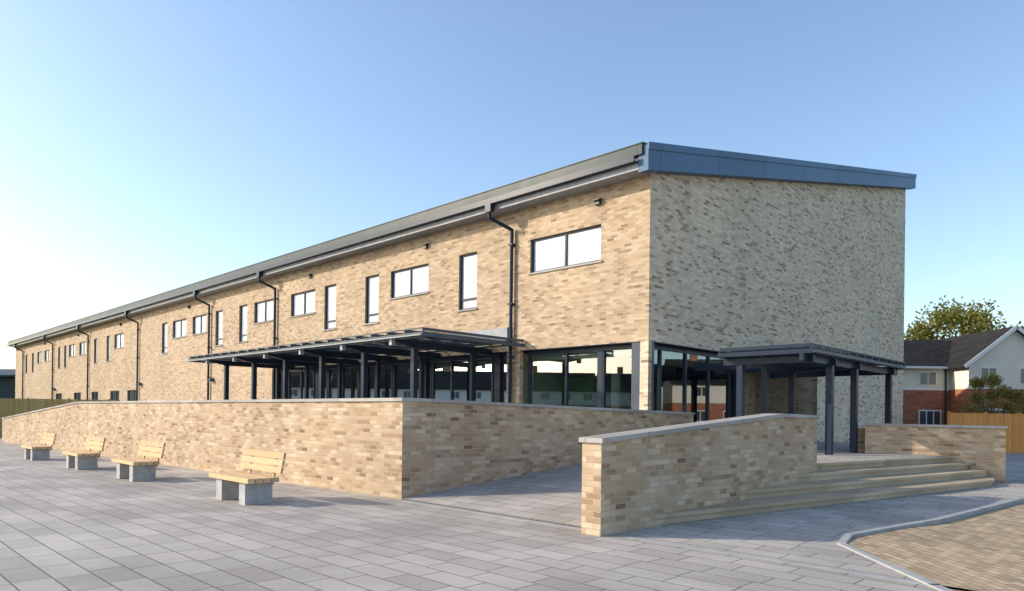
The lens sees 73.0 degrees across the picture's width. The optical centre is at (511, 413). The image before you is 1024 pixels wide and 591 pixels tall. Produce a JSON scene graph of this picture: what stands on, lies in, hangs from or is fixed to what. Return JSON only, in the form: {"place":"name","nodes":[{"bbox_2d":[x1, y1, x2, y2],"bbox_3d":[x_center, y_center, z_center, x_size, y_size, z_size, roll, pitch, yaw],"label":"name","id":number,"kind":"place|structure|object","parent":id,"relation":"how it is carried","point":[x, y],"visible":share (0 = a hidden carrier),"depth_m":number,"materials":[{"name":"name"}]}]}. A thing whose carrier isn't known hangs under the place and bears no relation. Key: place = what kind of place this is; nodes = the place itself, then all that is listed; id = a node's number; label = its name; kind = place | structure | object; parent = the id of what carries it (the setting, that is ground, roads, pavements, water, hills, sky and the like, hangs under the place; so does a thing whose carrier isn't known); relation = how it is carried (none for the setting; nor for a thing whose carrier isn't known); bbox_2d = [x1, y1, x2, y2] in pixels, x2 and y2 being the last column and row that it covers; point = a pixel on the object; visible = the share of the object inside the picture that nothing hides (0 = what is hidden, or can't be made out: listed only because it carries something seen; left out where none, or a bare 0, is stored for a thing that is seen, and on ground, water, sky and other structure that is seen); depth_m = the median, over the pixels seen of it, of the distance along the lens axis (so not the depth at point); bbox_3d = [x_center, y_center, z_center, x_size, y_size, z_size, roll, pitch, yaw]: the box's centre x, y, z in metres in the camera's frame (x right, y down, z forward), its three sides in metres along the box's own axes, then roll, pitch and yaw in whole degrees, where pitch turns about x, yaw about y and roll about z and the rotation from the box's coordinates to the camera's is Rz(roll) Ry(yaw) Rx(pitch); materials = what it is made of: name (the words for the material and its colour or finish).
{"place":"outdoors","nodes":[
{"label":"outdoors","id":0,"kind":"place"},
{"bbox_2d":[0,439,1023,590],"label":"plaza paving","id":1,"kind":"structure","parent":0,"point":[102,527],"depth_m":7.96,"materials":[{"name":"grey stone"}]},
{"bbox_2d":[21,433,55,460],"bbox_3d":[-14.991,1.037,21.942,1.500,0.830,0.670,1,0,44],"label":"park bench","id":2,"kind":"object","parent":1,"relation":"on","point":[36,452],"visible":1,"depth_m":21.62,"materials":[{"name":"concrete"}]},
{"bbox_2d":[62,436,105,469],"bbox_3d":[-11.351,1.039,18.370,1.500,0.830,0.670,1,0,44],"label":"park bench","id":3,"kind":"object","parent":1,"relation":"on","point":[82,460],"visible":1,"depth_m":18.07,"materials":[{"name":"wood"}]},
{"bbox_2d":[111,441,165,481],"bbox_3d":[-8.282,1.041,15.357,1.500,0.830,0.670,1,0,44],"label":"park bench","id":4,"kind":"object","parent":1,"relation":"on","point":[135,469],"visible":0.98,"depth_m":15.08,"materials":[{"name":"wood"}]},
{"bbox_2d":[209,449,285,504],"bbox_3d":[-4.428,1.043,11.575,1.500,0.830,0.670,1,0,44],"label":"park bench","id":5,"kind":"object","parent":1,"relation":"on","point":[249,487],"visible":1,"depth_m":11.42,"materials":[{"name":"wood"}]},
{"bbox_2d":[401,463,581,526],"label":"access ramp","id":6,"kind":"structure","parent":1,"relation":"on","point":[554,495],"depth_m":11.71,"materials":[{"name":"grey stone"}]},
{"bbox_2d":[406,501,973,590],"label":"paving edging strip","id":7,"kind":"object","parent":1,"relation":"on","point":[822,567],"visible":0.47,"depth_m":7.61,"materials":[{"name":"concrete"}]},
{"bbox_2d":[579,413,819,536],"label":"brick step wall","id":8,"kind":"structure","parent":1,"relation":"on","point":[637,479],"depth_m":9.94,"materials":[{"name":"brick"}]},
{"bbox_2d":[657,462,994,523],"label":"entrance steps","id":9,"kind":"structure","parent":1,"relation":"on","point":[826,487],"depth_m":12.99,"materials":[{"name":"concrete"}]},
{"bbox_2d":[837,496,1023,590],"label":"kerb","id":10,"kind":"structure","parent":1,"relation":"on","point":[844,540],"depth_m":9.09,"materials":[{"name":"concrete"}]},
{"bbox_2d":[0,0,1023,368],"label":"sky","id":11,"kind":"structure","parent":0,"point":[148,148],"materials":[{"name":"blue"}]},
{"bbox_2d":[817,441,952,470],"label":"entrance terrace","id":12,"kind":"structure","parent":0,"point":[841,457],"depth_m":15.81,"materials":[{"name":"concrete"}]},
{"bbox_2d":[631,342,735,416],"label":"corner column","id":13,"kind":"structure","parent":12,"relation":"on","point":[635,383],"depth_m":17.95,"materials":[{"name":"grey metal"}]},
{"bbox_2d":[694,343,906,454],"bbox_3d":[7.747,-0.283,19.215,3.930,2.560,7.005,1,0,44],"label":"entrance canopy","id":14,"kind":"object","parent":12,"relation":"on","point":[790,361],"visible":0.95,"depth_m":17.62,"materials":[{"name":"grey metal"}]},
{"bbox_2d":[847,502,1023,590],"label":"block paving","id":15,"kind":"structure","parent":0,"point":[983,551],"depth_m":7.94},
{"bbox_2d":[903,331,1023,424],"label":"house walls","id":16,"kind":"structure","parent":0,"point":[1005,356],"depth_m":44.88,"materials":[{"name":"white paint"}]},
{"bbox_2d":[904,325,1023,424],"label":"house roof","id":17,"kind":"structure","parent":16,"relation":"on","point":[966,351],"depth_m":46.25,"materials":[{"name":"grey tile"}]},
{"bbox_2d":[918,367,1023,424],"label":"house windows","id":18,"kind":"structure","parent":16,"relation":"in","point":[929,378],"depth_m":45.95,"materials":[{"name":"white plastic"}]},
{"bbox_3d":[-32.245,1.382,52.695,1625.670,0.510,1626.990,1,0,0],"label":"ground","id":19,"kind":"structure","parent":0,"visible":0},
{"bbox_2d":[0,369,15,421],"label":"distant industrial building","id":20,"kind":"structure","parent":19,"relation":"on","point":[7,383],"depth_m":84.00,"materials":[{"name":"grey metal"}]},
{"bbox_2d":[0,398,119,436],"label":"timber fence","id":21,"kind":"object","parent":19,"relation":"on","point":[10,406],"visible":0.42,"depth_m":45.91,"materials":[{"name":"brown wood"}]},
{"bbox_2d":[15,174,651,409],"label":"front wall","id":22,"kind":"structure","parent":19,"relation":"on","point":[606,301],"depth_m":24.21,"materials":[{"name":"brick"}]},
{"bbox_2d":[53,378,213,390],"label":"wall lights","id":23,"kind":"object","parent":22,"relation":"attached to","point":[210,380],"depth_m":44.23,"materials":[{"name":"grey metal"}]},
{"bbox_2d":[14,203,515,402],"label":"downpipes","id":24,"kind":"object","parent":22,"relation":"attached to","point":[489,208],"visible":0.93,"depth_m":31.55,"materials":[{"name":"grey metal"}]},
{"bbox_2d":[26,225,600,400],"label":"window frames","id":25,"kind":"structure","parent":22,"relation":"attached to","point":[533,241],"depth_m":28.73,"materials":[{"name":"black metal"}]},
{"bbox_2d":[33,227,600,400],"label":"window panes","id":26,"kind":"object","parent":25,"relation":"in","point":[582,247],"visible":0.77,"depth_m":24.70,"materials":[{"name":"glass"}]},
{"bbox_2d":[25,260,602,373],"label":"window sills","id":27,"kind":"structure","parent":22,"relation":"attached to","point":[588,263],"depth_m":24.89,"materials":[{"name":"beige stone"}]},
{"bbox_2d":[44,198,601,344],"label":"wall vents","id":28,"kind":"object","parent":22,"relation":"attached to","point":[596,203],"depth_m":23.92,"materials":[{"name":"black plastic"}]},
{"bbox_2d":[7,142,656,347],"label":"eaves and gutter","id":29,"kind":"object","parent":22,"relation":"on","point":[610,168],"visible":0.94,"depth_m":23.66,"materials":[{"name":"grey metal"}]},
{"bbox_2d":[315,354,501,401],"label":"door surround panels","id":30,"kind":"object","parent":22,"relation":"attached to","point":[497,376],"visible":0.32,"depth_m":21.89,"materials":[{"name":"grey metal"}]},
{"bbox_2d":[1,398,694,498],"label":"brick garden wall","id":31,"kind":"structure","parent":19,"relation":"on","point":[398,448],"depth_m":14.42,"materials":[{"name":"brick"}]},
{"bbox_2d":[639,173,905,441],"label":"gable wall","id":32,"kind":"structure","parent":19,"relation":"on","point":[733,263],"depth_m":23.87,"materials":[{"name":"brick"}]},
{"bbox_2d":[275,349,722,412],"bbox_3d":[-16.214,-0.783,52.402,76.253,3.260,21.601,1,0,44],"label":"interior","id":33,"kind":"object","parent":32,"relation":"attached to","point":[548,379],"visible":0.09,"depth_m":22.33,"materials":[{"name":"paint"}]},
{"bbox_2d":[272,341,727,369],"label":"ground floor soffit","id":34,"kind":"structure","parent":33,"relation":"on","point":[655,343],"depth_m":19.92,"materials":[{"name":"grey metal"}]},
{"bbox_2d":[280,344,732,421],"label":"glazing frames","id":35,"kind":"structure","parent":33,"relation":"on","point":[712,394],"depth_m":22.03,"materials":[{"name":"black metal"}]},
{"bbox_2d":[279,357,506,402],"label":"glazing panes","id":36,"kind":"object","parent":35,"relation":"in","point":[442,374],"visible":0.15,"depth_m":24.79,"materials":[{"name":"clear glass"}]},
{"bbox_2d":[879,193,881,366],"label":"movement joints","id":37,"kind":"object","parent":32,"relation":"attached to","point":[880,273],"visible":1,"depth_m":30.73,"materials":[{"name":"concrete"}]},
{"bbox_2d":[858,423,1007,482],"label":"brick boundary wall","id":38,"kind":"structure","parent":19,"relation":"on","point":[980,447],"depth_m":16.97,"materials":[{"name":"brick"}]},
{"bbox_2d":[904,295,1023,339],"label":"broadleaf tree","id":39,"kind":"object","parent":19,"relation":"on","point":[953,318],"visible":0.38,"depth_m":58.02,"materials":[{"name":"green plant"}]},
{"bbox_2d":[947,411,1023,452],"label":"timber fence","id":40,"kind":"object","parent":19,"relation":"on","point":[1014,423],"visible":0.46,"depth_m":31.39,"materials":[{"name":"brown wood"}]},
{"bbox_2d":[959,372,1023,413],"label":"garden shrub","id":41,"kind":"object","parent":19,"relation":"on","point":[1009,406],"visible":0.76,"depth_m":38.51,"materials":[{"name":"green plant"}]},
{"bbox_2d":[1016,394,1023,413],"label":"garden shrub","id":42,"kind":"object","parent":19,"relation":"on","point":[1021,409],"visible":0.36,"depth_m":40.94,"materials":[{"name":"green plant"}]},
{"label":"terrace paving","id":43,"kind":"structure","parent":0,"visible":0},
{"bbox_2d":[186,327,524,400],"bbox_3d":[-6.634,-0.948,24.827,15.750,3.530,3.938,1,0,44],"label":"terrace canopy","id":44,"kind":"object","parent":43,"relation":"on","point":[308,354],"visible":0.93,"depth_m":22.60,"materials":[{"name":"grey metal"}]},
{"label":"roof","id":45,"kind":"object","parent":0,"visible":0},
{"bbox_2d":[638,142,916,189],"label":"verge fascia","id":46,"kind":"structure","parent":45,"relation":"attached to","point":[665,158],"depth_m":21.27,"materials":[{"name":"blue metal"}]}
]}

